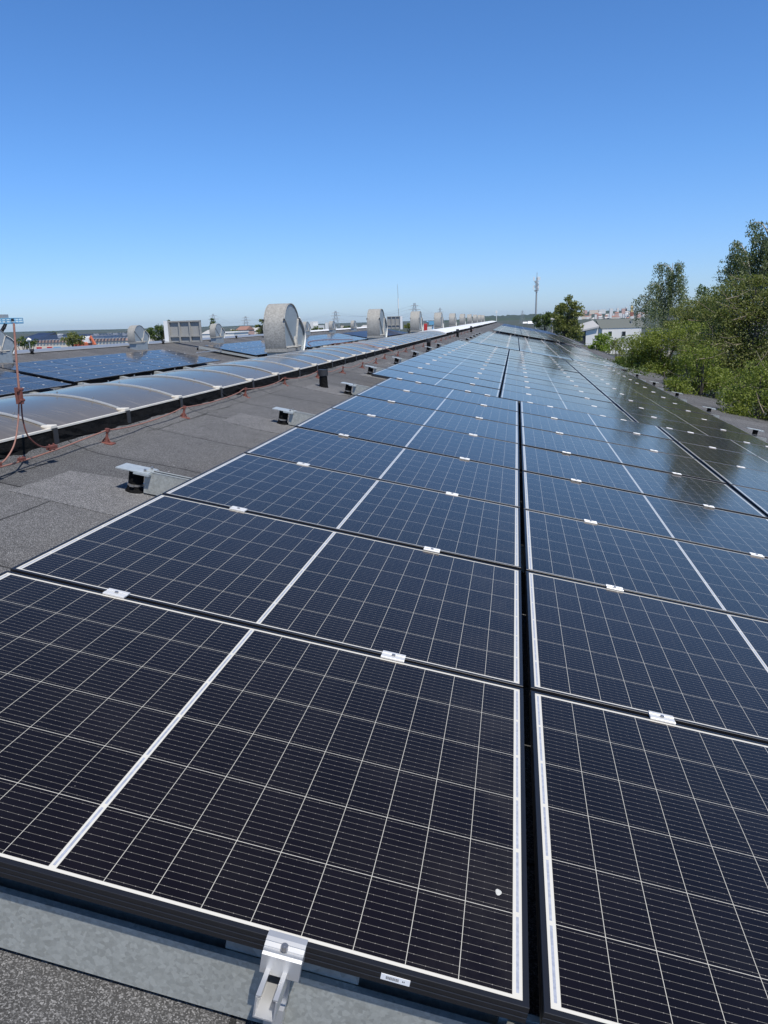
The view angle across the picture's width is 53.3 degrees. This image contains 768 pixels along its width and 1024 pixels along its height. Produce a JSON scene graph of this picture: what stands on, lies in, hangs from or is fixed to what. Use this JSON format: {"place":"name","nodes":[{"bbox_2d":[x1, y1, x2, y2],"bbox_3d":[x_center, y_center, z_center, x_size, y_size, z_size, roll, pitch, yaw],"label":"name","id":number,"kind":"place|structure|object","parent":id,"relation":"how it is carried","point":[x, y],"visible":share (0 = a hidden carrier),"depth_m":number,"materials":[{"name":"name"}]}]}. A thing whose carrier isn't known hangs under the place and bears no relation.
{"place":"outdoors","nodes":[
{"label":"outdoors","id":0,"kind":"place"},
{"bbox_2d":[0,314,23,331],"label":"boom lift","id":1,"kind":"object","parent":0,"point":[5,317],"visible":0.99,"depth_m":62.11,"materials":[{"name":"blue paint"}]},
{"bbox_2d":[16,333,157,349],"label":"industrial shed","id":2,"kind":"structure","parent":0,"point":[49,343],"depth_m":160.04,"materials":[{"name":"red paint"}]},
{"bbox_2d":[4,321,409,333],"bbox_3d":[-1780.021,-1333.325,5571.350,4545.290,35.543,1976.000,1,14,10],"label":"hill","id":3,"kind":"structure","parent":0,"point":[117,329],"depth_m":5158.20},
{"bbox_2d":[0,0,767,331],"label":"sky","id":4,"kind":"structure","parent":0,"point":[161,160],"materials":[{"name":"blue"}]},
{"bbox_2d":[6,315,767,414],"bbox_3d":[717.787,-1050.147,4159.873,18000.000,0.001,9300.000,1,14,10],"label":"ground","id":5,"kind":"structure","parent":0,"point":[446,324],"depth_m":1487.33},
{"bbox_2d":[60,331,86,346],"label":"tree","id":6,"kind":"object","parent":5,"relation":"on","point":[70,338],"visible":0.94,"depth_m":100.41,"materials":[{"name":"green plant"}]},
{"bbox_2d":[146,320,169,340],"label":"tree","id":7,"kind":"object","parent":5,"relation":"on","point":[160,331],"visible":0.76,"depth_m":95.09,"materials":[{"name":"green plant"}]},
{"bbox_2d":[0,322,767,1023],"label":"industrial hall","id":8,"kind":"structure","parent":5,"relation":"on","point":[34,990],"depth_m":3.98,"materials":[{"name":"fabric"}]},
{"bbox_2d":[0,330,14,362],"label":"roof ventilator","id":9,"kind":"object","parent":8,"relation":"on","point":[7,350],"visible":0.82,"depth_m":32.39,"materials":[{"name":"metal"}]},
{"bbox_2d":[0,364,48,373],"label":"solar panel","id":10,"kind":"object","parent":8,"relation":"on","point":[23,369],"visible":1,"depth_m":29.55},
{"bbox_2d":[2,323,49,462],"bbox_3d":[-2.072,-0.659,4.255,0.065,0.758,0.771,1,14,10],"label":"lightning rod","id":11,"kind":"object","parent":8,"relation":"on","point":[19,398],"visible":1,"depth_m":4.29,"materials":[{"name":"red metal"}]},
{"bbox_2d":[0,378,53,390],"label":"solar panel","id":12,"kind":"object","parent":8,"relation":"on","point":[25,384],"visible":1,"depth_m":26.64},
{"bbox_2d":[9,362,65,370],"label":"solar panel","id":13,"kind":"object","parent":8,"relation":"on","point":[36,366],"visible":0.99,"depth_m":30.68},
{"bbox_2d":[11,376,71,387],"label":"solar panel","id":14,"kind":"object","parent":8,"relation":"on","point":[47,382],"visible":1,"depth_m":27.71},
{"bbox_2d":[30,360,79,368],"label":"solar panel","id":15,"kind":"object","parent":8,"relation":"on","point":[52,364],"visible":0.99,"depth_m":31.77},
{"bbox_2d":[44,359,92,367],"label":"solar panel","id":16,"kind":"object","parent":8,"relation":"on","point":[70,363],"visible":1,"depth_m":32.86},
{"bbox_2d":[50,370,104,379],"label":"solar panel","id":17,"kind":"object","parent":8,"relation":"on","point":[80,374],"visible":1,"depth_m":30.46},
{"bbox_2d":[10,471,156,515],"bbox_3d":[-1.553,-0.109,4.341,0.788,0.164,0.711,1,14,10],"label":"roof patch","id":18,"kind":"object","parent":8,"relation":"on","point":[108,495],"visible":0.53,"depth_m":4.25,"materials":[{"name":"fabric"}]},
{"bbox_2d":[115,463,158,493],"bbox_3d":[-1.431,-0.183,4.428,0.204,0.174,0.138,12,16,7],"label":"roof post","id":19,"kind":"object","parent":18,"relation":"on","point":[135,483],"visible":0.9,"depth_m":4.39,"materials":[{"name":"metal"}]},
{"bbox_2d":[66,368,119,377],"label":"solar panel","id":20,"kind":"object","parent":8,"relation":"on","point":[95,372],"visible":1,"depth_m":31.56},
{"bbox_2d":[101,428,115,444],"bbox_3d":[-1.957,-0.538,5.407,0.110,0.107,0.070,10,15,1],"label":"wire stand","id":21,"kind":"object","parent":8,"relation":"on","point":[106,440],"visible":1,"depth_m":5.40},
{"bbox_2d":[0,336,449,467],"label":"lightning conductor","id":22,"kind":"object","parent":21,"relation":"on","point":[166,415],"visible":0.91,"depth_m":6.07,"materials":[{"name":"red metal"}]},
{"bbox_2d":[99,364,144,373],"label":"solar panel","id":23,"kind":"object","parent":8,"relation":"on","point":[125,369],"visible":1,"depth_m":33.77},
{"bbox_2d":[127,325,149,349],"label":"roof ventilator","id":24,"kind":"object","parent":8,"relation":"on","point":[138,336],"visible":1,"depth_m":44.17,"materials":[{"name":"metal"}]},
{"bbox_2d":[163,320,202,341],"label":"smoke hatch","id":25,"kind":"object","parent":8,"relation":"on","point":[184,331],"visible":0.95,"depth_m":50.60,"materials":[{"name":"white paint"}]},
{"bbox_2d":[12,328,363,354],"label":"barrel skylight","id":26,"kind":"object","parent":8,"relation":"on","point":[44,350],"visible":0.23,"depth_m":42.24,"materials":[{"name":"plastic"}]},
{"bbox_2d":[209,323,224,342],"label":"roof ventilator","id":27,"kind":"object","parent":8,"relation":"on","point":[217,333],"visible":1,"depth_m":55.89,"materials":[{"name":"metal"}]},
{"bbox_2d":[0,327,476,476],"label":"barrel skylight","id":28,"kind":"object","parent":8,"relation":"on","point":[62,417],"visible":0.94,"depth_m":6.74,"materials":[{"name":"plastic"}]},
{"bbox_2d":[222,413,294,433],"bbox_3d":[-1.022,-0.792,7.066,0.849,0.175,0.619,1,14,10],"label":"roof patch","id":29,"kind":"object","parent":8,"relation":"on","point":[258,423],"visible":0.53,"depth_m":7.05,"materials":[{"name":"fabric"}]},
{"bbox_2d":[272,407,295,424],"bbox_3d":[-0.948,-0.897,7.229,0.204,0.174,0.138,12,16,7],"label":"roof post","id":30,"kind":"object","parent":29,"relation":"on","point":[283,416],"visible":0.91,"depth_m":7.19,"materials":[{"name":"metal"}]},
{"bbox_2d":[0,877,539,1023],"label":"mounting beam","id":31,"kind":"structure","parent":8,"relation":"on","point":[186,965],"depth_m":1.41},
{"bbox_2d":[225,940,359,984],"bbox_3d":[-0.165,0.805,1.378,0.250,0.030,0.004,12,16,7],"label":"joiner plate","id":32,"kind":"object","parent":31,"relation":"attached to","point":[309,967],"visible":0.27,"depth_m":1.37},
{"bbox_2d":[252,968,290,1023],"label":"mounting rail","id":33,"kind":"object","parent":8,"relation":"on","point":[271,998],"visible":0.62,"depth_m":1.27,"materials":[{"name":"metal"}]},
{"bbox_2d":[0,571,529,1023],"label":"solar panel","id":34,"kind":"object","parent":33,"relation":"on","point":[356,813],"visible":1,"depth_m":1.68,"materials":[{"name":"glass"}]},
{"bbox_2d":[103,588,129,598],"bbox_3d":[-0.873,0.264,2.498,0.074,0.009,0.043,11,16,7],"label":"panel clamp","id":35,"kind":"object","parent":34,"relation":"attached to","point":[116,593],"visible":1,"depth_m":2.49,"materials":[{"name":"metal"}]},
{"bbox_2d":[381,650,405,662],"bbox_3d":[0.030,0.449,2.390,0.074,0.009,0.043,12,16,7],"label":"panel clamp","id":36,"kind":"object","parent":34,"relation":"attached to","point":[393,656],"visible":1,"depth_m":2.38,"materials":[{"name":"metal"}]},
{"bbox_2d":[10,494,522,687],"bbox_3d":[-0.319,0.240,2.998,1.722,0.035,1.130,12,16,7],"label":"solar panel","id":37,"kind":"object","parent":33,"relation":"on","point":[448,613],"visible":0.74,"depth_m":2.84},
{"bbox_2d":[259,930,307,981],"bbox_3d":[-0.170,0.753,1.299,0.069,0.056,0.036,12,16,7],"label":"end clamp","id":38,"kind":"object","parent":33,"relation":"attached to","point":[283,953],"visible":1,"depth_m":1.29,"materials":[{"name":"metal"}]},
{"bbox_2d":[162,453,520,569],"bbox_3d":[-0.129,-0.042,4.095,1.722,0.035,1.130,11,16,7],"label":"solar panel","id":39,"kind":"object","parent":33,"relation":"on","point":[448,524],"visible":0.78,"depth_m":3.97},
{"bbox_2d":[244,427,519,507],"bbox_3d":[0.061,-0.324,5.193,1.722,0.034,1.130,12,16,7],"label":"solar panel","id":40,"kind":"object","parent":33,"relation":"on","point":[420,469],"visible":0.78,"depth_m":5.10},
{"bbox_2d":[295,408,518,469],"bbox_3d":[0.252,-0.613,6.288,1.722,0.034,1.130,12,16,7],"label":"solar panel","id":41,"kind":"object","parent":33,"relation":"on","point":[490,451],"visible":0.8,"depth_m":6.20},
{"bbox_2d":[331,395,518,443],"bbox_3d":[0.443,-0.898,7.385,1.722,0.036,1.130,12,16,7],"label":"solar panel","id":42,"kind":"object","parent":33,"relation":"on","point":[438,419],"visible":0.8,"depth_m":7.32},
{"bbox_2d":[356,385,518,425],"bbox_3d":[0.633,-1.183,8.482,1.722,0.035,1.130,12,16,7],"label":"solar panel","id":43,"kind":"object","parent":33,"relation":"on","point":[444,404],"visible":0.79,"depth_m":8.42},
{"bbox_2d":[262,303,305,355],"bbox_3d":[-2.209,-3.905,17.118,0.596,1.455,1.585,1,14,10],"label":"roof ventilator","id":44,"kind":"object","parent":8,"relation":"on","point":[284,329],"visible":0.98,"depth_m":16.45,"materials":[{"name":"metal"}]},
{"bbox_2d":[302,383,352,394],"bbox_3d":[-0.652,-1.629,10.231,0.699,0.146,0.863,1,14,10],"label":"roof patch","id":45,"kind":"object","parent":8,"relation":"on","point":[335,390],"visible":0.69,"depth_m":10.12,"materials":[{"name":"fabric"}]},
{"bbox_2d":[318,369,328,387],"bbox_3d":[-0.816,-1.782,10.296,0.140,0.265,0.138,1,14,10],"label":"vent pipe","id":46,"kind":"object","parent":45,"relation":"on","point":[323,375],"visible":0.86,"depth_m":10.25,"materials":[{"name":"metal"}]},
{"bbox_2d":[143,469,524,572],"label":"mounting beam","id":47,"kind":"structure","parent":8,"relation":"on","point":[156,482],"depth_m":4.37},
{"bbox_2d":[366,309,387,339],"bbox_3d":[-0.255,-6.792,28.444,0.596,1.455,1.585,1,14,10],"label":"roof ventilator","id":48,"kind":"object","parent":8,"relation":"on","point":[377,327],"visible":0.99,"depth_m":27.75,"materials":[{"name":"metal"}]},
{"bbox_2d":[387,316,402,328],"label":"smoke hatch","id":49,"kind":"object","parent":8,"relation":"on","point":[394,322],"visible":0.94,"depth_m":115.97,"materials":[{"name":"white paint"}]},
{"bbox_2d":[288,410,520,469],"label":"mounting beam","id":50,"kind":"structure","parent":8,"relation":"on","point":[296,418],"depth_m":7.17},
{"bbox_2d":[410,311,423,332],"bbox_3d":[1.700,-9.679,39.769,0.596,1.455,1.585,1,14,10],"label":"roof ventilator","id":51,"kind":"object","parent":8,"relation":"on","point":[416,322],"visible":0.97,"depth_m":39.06,"materials":[{"name":"metal"}]},
{"bbox_2d":[371,368,499,396],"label":"solar panel","id":52,"kind":"object","parent":8,"relation":"on","point":[385,373],"visible":0.81,"depth_m":10.66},
{"bbox_2d":[386,364,501,389],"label":"solar panel","id":53,"kind":"object","parent":8,"relation":"on","point":[451,377],"visible":0.8,"depth_m":11.78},
{"bbox_2d":[376,378,517,411],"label":"solar panel","id":54,"kind":"object","parent":8,"relation":"on","point":[459,395],"visible":0.83,"depth_m":9.53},
{"bbox_2d":[343,324,555,337],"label":"solar panels","id":55,"kind":"object","parent":8,"relation":"on","point":[364,333],"visible":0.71,"depth_m":89.21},
{"bbox_2d":[398,360,502,382],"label":"solar panel","id":56,"kind":"object","parent":8,"relation":"on","point":[453,371],"visible":0.82,"depth_m":12.89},
{"bbox_2d":[408,357,503,376],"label":"solar panel","id":57,"kind":"object","parent":8,"relation":"on","point":[456,366],"visible":0.75,"depth_m":14.01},
{"bbox_2d":[420,321,496,332],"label":"barrel skylight","id":58,"kind":"object","parent":8,"relation":"on","point":[454,328],"visible":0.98,"depth_m":47.40,"materials":[{"name":"plastic"}]},
{"bbox_2d":[416,354,504,372],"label":"solar panel","id":59,"kind":"object","parent":8,"relation":"on","point":[501,370],"visible":0.72,"depth_m":15.10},
{"bbox_2d":[423,352,504,368],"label":"solar panel","id":60,"kind":"object","parent":8,"relation":"on","point":[464,360],"visible":0.76,"depth_m":16.22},
{"bbox_2d":[429,350,505,365],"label":"solar panel","id":61,"kind":"object","parent":8,"relation":"on","point":[470,357],"visible":0.77,"depth_m":17.28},
{"bbox_2d":[434,348,506,361],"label":"solar panel","id":62,"kind":"object","parent":8,"relation":"on","point":[469,354],"visible":0.71,"depth_m":18.43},
{"bbox_2d":[439,346,506,359],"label":"solar panel","id":63,"kind":"object","parent":8,"relation":"on","point":[476,353],"visible":0.66,"depth_m":19.50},
{"bbox_2d":[508,358,578,372],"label":"solar panel","id":64,"kind":"object","parent":8,"relation":"on","point":[543,365],"visible":0.75,"depth_m":19.26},
{"bbox_2d":[507,360,581,375],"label":"solar panel","id":65,"kind":"object","parent":8,"relation":"on","point":[545,368],"visible":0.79,"depth_m":18.21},
{"bbox_2d":[507,363,586,379],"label":"solar panel","id":66,"kind":"object","parent":8,"relation":"on","point":[545,371],"visible":0.78,"depth_m":17.09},
{"bbox_2d":[506,366,591,384],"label":"solar panel","id":67,"kind":"object","parent":8,"relation":"on","point":[548,375],"visible":0.75,"depth_m":16.02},
{"bbox_2d":[505,369,597,389],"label":"solar panel","id":68,"kind":"object","parent":8,"relation":"on","point":[546,378],"visible":0.82,"depth_m":14.88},
{"bbox_2d":[504,373,604,395],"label":"solar panel","id":69,"kind":"object","parent":8,"relation":"on","point":[553,384],"visible":0.74,"depth_m":13.80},
{"bbox_2d":[503,378,612,402],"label":"solar panel","id":70,"kind":"object","parent":8,"relation":"on","point":[557,390],"visible":0.85,"depth_m":12.67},
{"bbox_2d":[502,383,621,410],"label":"solar panel","id":71,"kind":"object","parent":8,"relation":"on","point":[553,395],"visible":0.77,"depth_m":11.61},
{"bbox_2d":[500,390,634,421],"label":"solar panel","id":72,"kind":"object","parent":8,"relation":"on","point":[556,403],"visible":0.76,"depth_m":10.48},
{"bbox_2d":[520,401,673,440],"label":"solar panel","id":73,"kind":"object","parent":8,"relation":"on","point":[594,420],"visible":0.83,"depth_m":9.31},
{"bbox_2d":[520,412,695,458],"bbox_3d":[2.348,-0.831,8.275,1.756,0.033,1.130,12,16,7],"label":"solar panel","id":74,"kind":"object","parent":8,"relation":"on","point":[645,442],"visible":0.83,"depth_m":8.21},
{"bbox_2d":[577,370,652,385],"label":"solar panel","id":75,"kind":"object","parent":8,"relation":"on","point":[616,378],"visible":0.69,"depth_m":19.07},
{"bbox_2d":[580,373,662,390],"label":"solar panel","id":76,"kind":"object","parent":8,"relation":"on","point":[619,381],"visible":0.73,"depth_m":18.01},
{"bbox_2d":[520,426,725,483],"bbox_3d":[2.158,-0.547,7.178,1.756,0.033,1.130,12,16,7],"label":"solar panel","id":77,"kind":"object","parent":8,"relation":"on","point":[619,454],"visible":0.84,"depth_m":7.09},
{"bbox_2d":[584,377,670,394],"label":"solar panel","id":78,"kind":"object","parent":8,"relation":"on","point":[625,385],"visible":0.63,"depth_m":16.90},
{"bbox_2d":[589,381,682,400],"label":"solar panel","id":79,"kind":"object","parent":8,"relation":"on","point":[633,390],"visible":0.69,"depth_m":15.79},
{"bbox_2d":[521,445,767,518],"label":"solar panel","id":80,"kind":"object","parent":8,"relation":"on","point":[670,486],"visible":0.82,"depth_m":5.99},
{"bbox_2d":[594,385,694,406],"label":"solar panel","id":81,"kind":"object","parent":8,"relation":"on","point":[599,388],"visible":0.59,"depth_m":14.71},
{"bbox_2d":[522,471,767,557],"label":"solar panel","id":82,"kind":"object","parent":8,"relation":"on","point":[685,522],"visible":0.85,"depth_m":4.93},
{"bbox_2d":[523,509,767,620],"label":"solar panel","id":83,"kind":"object","parent":8,"relation":"on","point":[693,574],"visible":0.85,"depth_m":3.84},
{"bbox_2d":[525,571,767,743],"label":"solar panel","id":84,"kind":"object","parent":8,"relation":"on","point":[685,664],"visible":0.95,"depth_m":2.73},
{"bbox_2d":[529,691,767,1023],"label":"solar panel","id":85,"kind":"object","parent":8,"relation":"on","point":[651,859],"visible":1,"depth_m":1.64,"materials":[{"name":"glass"}]},
{"bbox_2d":[648,711,675,724],"bbox_3d":[0.833,0.614,2.293,0.074,0.010,0.043,11,16,7],"label":"panel clamp","id":86,"kind":"object","parent":85,"relation":"attached to","point":[661,717],"visible":1,"depth_m":2.29,"materials":[{"name":"metal"}]},
{"bbox_2d":[600,390,713,415],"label":"solar panel","id":87,"kind":"object","parent":8,"relation":"on","point":[654,402],"visible":0.7,"depth_m":13.55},
{"bbox_2d":[607,397,729,423],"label":"solar panel","id":88,"kind":"object","parent":8,"relation":"on","point":[663,409],"visible":0.65,"depth_m":12.50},
{"bbox_2d":[615,403,753,435],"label":"solar panel","id":89,"kind":"object","parent":8,"relation":"on","point":[680,418],"visible":0.7,"depth_m":11.37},
{"bbox_2d":[625,412,767,445],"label":"solar panel","id":90,"kind":"object","parent":8,"relation":"on","point":[702,430],"visible":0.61,"depth_m":10.29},
{"bbox_2d":[659,427,767,457],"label":"solar panel","id":91,"kind":"object","parent":8,"relation":"on","point":[719,443],"visible":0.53,"depth_m":9.19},
{"bbox_2d":[676,441,767,471],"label":"solar panel","id":92,"kind":"object","parent":8,"relation":"on","point":[698,452],"visible":0.67,"depth_m":8.13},
{"bbox_2d":[699,459,767,490],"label":"solar panel","id":93,"kind":"object","parent":8,"relation":"on","point":[742,477],"visible":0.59,"depth_m":7.07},
{"bbox_2d":[730,484,767,516],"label":"solar panel","id":94,"kind":"object","parent":8,"relation":"on","point":[757,499],"visible":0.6,"depth_m":6.16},
{"bbox_2d":[532,311,556,330],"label":"tree","id":95,"kind":"object","parent":5,"relation":"on","point":[546,317],"visible":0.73,"depth_m":142.38,"materials":[{"name":"green plant"}]},
{"bbox_2d":[550,294,584,341],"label":"tree","id":96,"kind":"object","parent":5,"relation":"on","point":[567,325],"visible":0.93,"depth_m":98.75,"materials":[{"name":"green plant"}]},
{"bbox_2d":[577,320,598,345],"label":"house annex","id":97,"kind":"object","parent":5,"relation":"on","point":[590,329],"visible":0.44,"depth_m":180.12,"materials":[{"name":"paint"}]},
{"bbox_2d":[587,332,612,351],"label":"bush","id":98,"kind":"object","parent":5,"relation":"on","point":[601,339],"visible":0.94,"depth_m":54.57,"materials":[{"name":"green plant"}]},
{"bbox_2d":[584,336,650,359],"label":"bush","id":99,"kind":"object","parent":5,"relation":"on","point":[612,346],"visible":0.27,"depth_m":58.66,"materials":[{"name":"green plant"}]},
{"bbox_2d":[629,259,692,355],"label":"birch tree","id":100,"kind":"object","parent":5,"relation":"on","point":[662,304],"visible":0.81,"depth_m":47.77,"materials":[{"name":"green plant"}]},
{"bbox_2d":[612,320,715,393],"bbox_3d":[12.510,-3.918,34.518,4.854,9.201,3.455,7,16,31],"label":"bush","id":101,"kind":"object","parent":5,"relation":"on","point":[639,357],"visible":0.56,"depth_m":33.20,"materials":[{"name":"green plant"}]},
{"bbox_2d":[607,358,751,409],"bbox_3d":[11.351,-2.086,30.111,5.767,7.863,3.732,6,16,28],"label":"tree","id":102,"kind":"object","parent":5,"relation":"on","point":[632,368],"visible":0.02,"depth_m":29.29,"materials":[{"name":"green plant"}]},
{"bbox_2d":[662,291,743,378],"bbox_3d":[15.401,-5.423,37.577,3.763,10.455,2.908,1,14,10],"label":"tree","id":103,"kind":"object","parent":5,"relation":"on","point":[691,311],"visible":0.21,"depth_m":36.96,"materials":[{"name":"green plant"}]},
{"bbox_2d":[686,284,724,336],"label":"tree","id":104,"kind":"object","parent":5,"relation":"on","point":[700,291],"visible":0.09,"depth_m":40.29,"materials":[{"name":"green plant"}]},
{"bbox_2d":[662,340,758,405],"bbox_3d":[10.077,-0.777,23.227,3.572,8.718,2.310,1,14,10],"label":"bush","id":105,"kind":"object","parent":5,"relation":"on","point":[700,383],"visible":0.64,"depth_m":22.37,"materials":[{"name":"green plant"}]},
{"bbox_2d":[674,271,767,406],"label":"tree","id":106,"kind":"object","parent":5,"relation":"on","point":[743,344],"visible":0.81,"depth_m":24.43,"materials":[{"name":"green plant"}]},
{"bbox_2d":[702,218,767,347],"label":"birch tree","id":107,"kind":"object","parent":5,"relation":"on","point":[740,266],"visible":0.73,"depth_m":33.96,"materials":[{"name":"green plant"}]},
{"bbox_2d":[716,351,767,420],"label":"bush","id":108,"kind":"object","parent":5,"relation":"on","point":[732,399],"visible":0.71,"depth_m":17.84,"materials":[{"name":"green plant"}]},
{"bbox_2d":[466,304,754,318],"bbox_3d":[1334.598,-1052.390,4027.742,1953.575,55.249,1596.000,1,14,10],"label":"hill","id":109,"kind":"structure","parent":0,"point":[523,316],"depth_m":3717.13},
{"bbox_2d":[596,318,643,353],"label":"house","id":110,"kind":"structure","parent":0,"point":[617,328],"depth_m":188.51,"materials":[{"name":"grey metal"}]},
{"bbox_3d":[4.381,-3.875,20.871,6.360,0.131,0.054,12,16,7],"label":"beam","id":111,"kind":"object","parent":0,"visible":0},
{"bbox_2d":[574,367,644,381],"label":"solar panel","id":112,"kind":"object","parent":111,"relation":"on","point":[602,373],"visible":0.74,"depth_m":20.20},
{"bbox_3d":[-11.231,-4.759,29.132,0.750,0.210,0.300,12,16,7],"label":"beam","id":113,"kind":"object","parent":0,"visible":0},
{"bbox_2d":[32,371,89,382],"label":"solar panel","id":114,"kind":"object","parent":113,"relation":"on","point":[64,377],"visible":1,"depth_m":29.29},
{"bbox_3d":[-10.703,-5.538,32.191,0.750,0.210,0.300,12,16,7],"label":"beam","id":115,"kind":"object","parent":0,"visible":0},
{"bbox_2d":[83,366,132,375],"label":"solar panel","id":116,"kind":"object","parent":115,"relation":"on","point":[108,370],"visible":0.97,"depth_m":32.67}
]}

